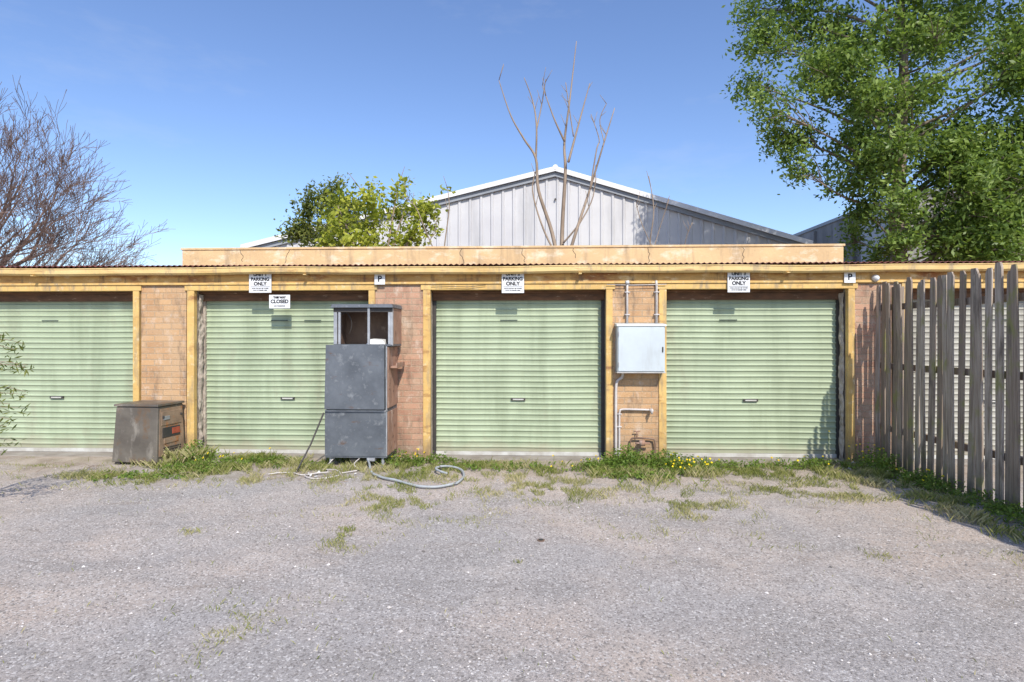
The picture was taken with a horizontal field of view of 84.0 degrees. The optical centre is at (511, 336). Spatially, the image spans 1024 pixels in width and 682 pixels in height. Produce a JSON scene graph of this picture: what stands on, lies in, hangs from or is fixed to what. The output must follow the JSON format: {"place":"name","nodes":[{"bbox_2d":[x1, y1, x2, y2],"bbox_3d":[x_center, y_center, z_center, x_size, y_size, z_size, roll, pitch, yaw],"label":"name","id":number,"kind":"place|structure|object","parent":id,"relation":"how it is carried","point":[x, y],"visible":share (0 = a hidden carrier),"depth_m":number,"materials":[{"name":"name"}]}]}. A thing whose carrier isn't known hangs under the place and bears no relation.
{"place":"outdoors","nodes":[
{"label":"outdoors","id":0,"kind":"place"},
{"bbox_2d":[240,248,743,263],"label":"parapet cracks","id":1,"kind":"object","parent":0,"point":[524,257],"visible":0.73,"depth_m":8.87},
{"bbox_2d":[0,456,1023,681],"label":"ground","id":2,"kind":"structure","parent":0,"point":[31,530],"depth_m":3.83,"materials":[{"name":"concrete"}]},
{"bbox_2d":[0,333,33,455],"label":"roadside shrub","id":3,"kind":"object","parent":2,"relation":"on","point":[12,367],"visible":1,"depth_m":5.43,"materials":[{"name":"green plant"}]},
{"bbox_2d":[0,75,167,265],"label":"bare tree","id":4,"kind":"object","parent":2,"relation":"on","point":[7,212],"visible":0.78,"depth_m":17.19,"materials":[{"name":"brown plant"}]},
{"bbox_2d":[112,400,184,463],"bbox_3d":[-4.845,1.268,7.615,0.672,0.785,0.512,0,0,6],"label":"discarded metal cabinet","id":5,"kind":"object","parent":2,"relation":"on","point":[146,430],"visible":0.83,"depth_m":7.39,"materials":[{"name":"metal"}]},
{"bbox_2d":[295,413,323,472],"bbox_3d":[-2.504,1.306,7.057,0.023,0.700,0.397,0,0,40],"label":"leaning rod","id":6,"kind":"object","parent":2,"relation":"on","point":[310,443],"visible":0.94,"depth_m":7.06,"materials":[{"name":"metal"}]},
{"bbox_2d":[268,458,359,478],"bbox_3d":[-2.396,1.584,6.940,1.058,0.139,0.729,0,0,2],"label":"tangled cable","id":7,"kind":"object","parent":2,"relation":"on","point":[328,471],"visible":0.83,"depth_m":6.80,"materials":[{"name":"plastic"}]},
{"bbox_2d":[273,172,368,246],"bbox_3d":[-4.435,-1.127,13.234,2.396,5.598,1.584,0,0,2],"label":"dark leafy tree","id":8,"kind":"object","parent":2,"relation":"on","point":[301,229],"visible":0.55,"depth_m":13.08,"materials":[{"name":"green plant"}]},
{"bbox_2d":[324,304,404,465],"bbox_3d":[-1.913,0.618,7.428,0.900,2.085,0.590,0,0,2],"label":"metal display cabinet","id":9,"kind":"object","parent":2,"relation":"on","point":[362,364],"visible":0.87,"depth_m":7.19,"materials":[{"name":"metal"}]},
{"bbox_2d":[311,167,448,246],"bbox_3d":[-2.570,-0.787,10.727,2.812,4.895,1.651,0,0,2],"label":"leafy shrub tree","id":10,"kind":"object","parent":2,"relation":"on","point":[370,197],"visible":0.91,"depth_m":10.69,"materials":[{"name":"green plant"}]},
{"bbox_2d":[367,459,464,487],"bbox_3d":[-1.243,1.591,6.672,1.395,0.120,0.857,0,0,11],"label":"garden hose","id":11,"kind":"object","parent":2,"relation":"on","point":[428,486],"visible":0.98,"depth_m":6.47,"materials":[{"name":"rubber"}]},
{"bbox_2d":[394,176,456,245],"bbox_3d":[-1.461,-0.521,9.714,1.104,4.361,0.339,0,0,11],"label":"leafy sapling","id":12,"kind":"object","parent":2,"relation":"on","point":[441,192],"visible":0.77,"depth_m":9.65,"materials":[{"name":"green plant"}]},
{"bbox_2d":[32,263,937,286],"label":"walls","id":13,"kind":"structure","parent":2,"relation":"on","point":[475,265],"depth_m":7.76,"materials":[{"name":"brick"}]},
{"bbox_2d":[0,282,1023,461],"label":"door frames","id":14,"kind":"structure","parent":13,"relation":"attached to","point":[668,291],"depth_m":7.76,"materials":[{"name":"wood"}]},
{"bbox_2d":[0,320,112,451],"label":"rail and lock","id":15,"kind":"object","parent":14,"relation":"attached to","point":[58,449],"visible":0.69,"depth_m":8.16,"materials":[{"name":"metal"}]},
{"bbox_2d":[0,301,132,447],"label":"roller shutter","id":16,"kind":"object","parent":14,"relation":"hanging from","point":[78,356],"visible":0.87,"depth_m":8.19,"materials":[{"name":"green metal"}]},
{"bbox_2d":[203,301,324,453],"bbox_3d":[-3.169,0.535,8.051,2.438,2.250,0.065,0,0,2],"label":"rail and lock","id":17,"kind":"object","parent":14,"relation":"attached to","point":[205,402],"visible":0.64,"depth_m":8.07,"materials":[{"name":"metal"}]},
{"bbox_2d":[269,295,289,307],"bbox_3d":[-3.175,-0.482,7.787,0.290,0.185,0.034,0,0,2],"label":"closed sign","id":18,"kind":"object","parent":14,"relation":"attached to","point":[279,301],"visible":1,"depth_m":7.77,"materials":[{"name":"white metal"}]},
{"bbox_2d":[206,301,368,449],"bbox_3d":[-3.169,0.486,8.052,2.370,2.220,0.033,0,0,2],"label":"roller shutter","id":19,"kind":"object","parent":14,"relation":"hanging from","point":[260,364],"visible":0.69,"depth_m":8.07,"materials":[{"name":"green metal"}]},
{"bbox_2d":[0,271,1023,285],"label":"lintel boards","id":20,"kind":"object","parent":14,"relation":"on","point":[532,278],"visible":0.79,"depth_m":7.70,"materials":[{"name":"yellow paint"}]},
{"bbox_2d":[249,274,271,292],"bbox_3d":[-3.445,-0.748,7.798,0.310,0.285,0.034,0,0,2],"label":"parking sign","id":21,"kind":"object","parent":20,"relation":"attached to","point":[260,283],"visible":0.98,"depth_m":7.78,"materials":[{"name":"white metal"}]},
{"bbox_2d":[374,274,384,284],"bbox_3d":[-1.794,-0.785,7.731,0.145,0.150,0.034,0,0,2],"label":"parking sign","id":22,"kind":"object","parent":20,"relation":"attached to","point":[379,279],"visible":0.95,"depth_m":7.72,"materials":[{"name":"white metal"}]},
{"bbox_2d":[0,263,1023,276],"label":"gutter","id":23,"kind":"object","parent":20,"relation":"attached to","point":[783,269],"visible":0.97,"depth_m":7.56,"materials":[{"name":"paint"}]},
{"bbox_2d":[502,274,523,292],"bbox_3d":[0.012,-0.738,7.659,0.300,0.295,0.034,0,0,2],"label":"parking sign","id":24,"kind":"object","parent":20,"relation":"attached to","point":[512,283],"visible":0.99,"depth_m":7.64,"materials":[{"name":"white metal"}]},
{"bbox_2d":[443,275,879,286],"bbox_3d":[1.862,-0.748,7.583,5.913,0.153,0.112,0,0,2],"label":"wall light and cables","id":25,"kind":"object","parent":20,"relation":"attached to","point":[875,278],"visible":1,"depth_m":7.58,"materials":[{"name":"white paint"}]},
{"bbox_2d":[727,272,749,291],"bbox_3d":[3.000,-0.733,7.539,0.290,0.285,0.034,0,0,2],"label":"parking sign","id":26,"kind":"object","parent":20,"relation":"attached to","point":[738,281],"visible":0.99,"depth_m":7.52,"materials":[{"name":"white metal"}]},
{"bbox_2d":[844,272,855,282],"bbox_3d":[4.436,-0.785,7.481,0.145,0.150,0.034,0,0,2],"label":"parking sign","id":27,"kind":"object","parent":20,"relation":"attached to","point":[849,277],"visible":0.98,"depth_m":7.46,"materials":[{"name":"white metal"}]},
{"bbox_2d":[436,300,600,451],"bbox_3d":[0.086,0.487,7.919,2.307,2.218,0.033,0,0,2],"label":"roller shutter","id":28,"kind":"object","parent":14,"relation":"hanging from","point":[542,358],"visible":0.99,"depth_m":7.92,"materials":[{"name":"green metal"}]},
{"bbox_2d":[433,300,603,455],"bbox_3d":[0.086,0.535,7.920,2.375,2.250,0.065,0,0,2],"label":"rail and lock","id":29,"kind":"object","parent":14,"relation":"attached to","point":[534,453],"visible":0.84,"depth_m":7.90,"materials":[{"name":"metal"}]},
{"bbox_2d":[198,293,843,459],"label":"rough jambs","id":30,"kind":"object","parent":14,"relation":"on","point":[840,373],"visible":0.98,"depth_m":7.68,"materials":[{"name":"wood"}]},
{"bbox_2d":[667,300,835,453],"bbox_3d":[3.263,0.488,7.794,2.306,2.220,0.035,0,0,2],"label":"roller shutter","id":31,"kind":"object","parent":14,"relation":"hanging from","point":[776,359],"visible":0.94,"depth_m":7.80,"materials":[{"name":"green metal"}]},
{"bbox_2d":[667,300,839,457],"bbox_3d":[3.263,0.535,7.793,2.374,2.250,0.065,0,0,2],"label":"rail and lock","id":32,"kind":"object","parent":14,"relation":"attached to","point":[837,425],"visible":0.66,"depth_m":7.74,"materials":[{"name":"metal"}]},
{"bbox_2d":[913,299,1023,454],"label":"roller shutter","id":33,"kind":"object","parent":14,"relation":"hanging from","point":[956,327],"visible":0.19,"depth_m":7.68,"materials":[{"name":"metal"}]},
{"bbox_2d":[914,319,1022,458],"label":"rail and lock","id":34,"kind":"object","parent":14,"relation":"attached to","point":[966,456],"visible":0.05,"depth_m":7.66,"materials":[{"name":"metal"}]},
{"bbox_2d":[0,261,1023,267],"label":"corrugated roof","id":35,"kind":"structure","parent":13,"relation":"on","point":[372,265],"depth_m":7.64,"materials":[{"name":"red metal"}]},
{"bbox_2d":[180,244,844,265],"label":"parapet","id":36,"kind":"structure","parent":13,"relation":"on","point":[624,254],"depth_m":8.90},
{"bbox_2d":[0,451,1004,464],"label":"door sill","id":37,"kind":"structure","parent":2,"relation":"on","point":[110,454],"depth_m":7.77,"materials":[{"name":"grey concrete"}]},
{"bbox_2d":[141,284,892,461],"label":"brick piers","id":38,"kind":"structure","parent":2,"relation":"on","point":[164,343],"depth_m":7.76,"materials":[{"name":"brown brick"}]},
{"bbox_2d":[617,408,655,455],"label":"water pipes","id":39,"kind":"object","parent":38,"relation":"attached to","point":[640,442],"visible":0.87,"depth_m":7.58,"materials":[{"name":"plastic"}]},
{"bbox_2d":[614,280,665,453],"bbox_3d":[1.694,0.452,7.531,0.650,2.415,0.215,0,0,2],"label":"electrical meter box","id":40,"kind":"object","parent":38,"relation":"attached to","point":[640,347],"visible":0.91,"depth_m":7.44,"materials":[{"name":"paint"}]},
{"bbox_2d":[240,164,812,247],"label":"steel shed","id":41,"kind":"structure","parent":2,"relation":"on","point":[502,212],"depth_m":17.61,"materials":[{"name":"metal"}]},
{"bbox_2d":[71,439,1023,533],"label":"weeds","id":42,"kind":"object","parent":2,"relation":"on","point":[633,457],"visible":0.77,"depth_m":7.02,"materials":[{"name":"green plant"}]},
{"bbox_2d":[499,41,614,245],"bbox_3d":[0.751,-1.632,9.482,1.949,6.585,0.297,0,0,-1],"label":"bare sapling","id":43,"kind":"object","parent":2,"relation":"on","point":[574,231],"visible":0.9,"depth_m":9.46,"materials":[{"name":"brown plant"}]},
{"bbox_2d":[195,431,943,488],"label":"yellow wildflowers","id":44,"kind":"object","parent":2,"relation":"on","point":[689,465],"visible":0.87,"depth_m":7.02,"materials":[{"name":"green plant"}]},
{"bbox_2d":[636,173,691,244],"bbox_3d":[2.541,-0.561,9.517,0.905,4.443,0.261,0,0,2],"label":"bare sapling","id":45,"kind":"object","parent":2,"relation":"on","point":[653,217],"visible":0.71,"depth_m":9.49,"materials":[{"name":"brown plant"}]},
{"bbox_2d":[720,0,1023,261],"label":"broadleaf tree","id":46,"kind":"object","parent":2,"relation":"on","point":[984,217],"visible":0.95,"depth_m":11.66,"materials":[{"name":"green plant"}]},
{"bbox_2d":[793,189,1017,261],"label":"metal shed","id":47,"kind":"structure","parent":2,"relation":"on","point":[818,234],"depth_m":21.02,"materials":[{"name":"metal"}]},
{"bbox_2d":[875,262,1023,510],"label":"paling fence","id":48,"kind":"object","parent":2,"relation":"on","point":[895,426],"visible":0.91,"depth_m":6.13,"materials":[{"name":"grey wood"}]},
{"bbox_2d":[0,444,1023,680],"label":"grass","id":49,"kind":"structure","parent":0,"point":[880,474],"depth_m":6.45,"materials":[{"name":"green plant"}]},
{"bbox_2d":[0,0,1023,265],"label":"sky","id":50,"kind":"structure","parent":0,"point":[214,113],"materials":[{"name":"blue"}]},
{"bbox_2d":[37,462,1022,526],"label":"dead sticks","id":51,"kind":"object","parent":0,"point":[346,481],"visible":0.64,"depth_m":6.64,"materials":[{"name":"brown wood"}]}
]}

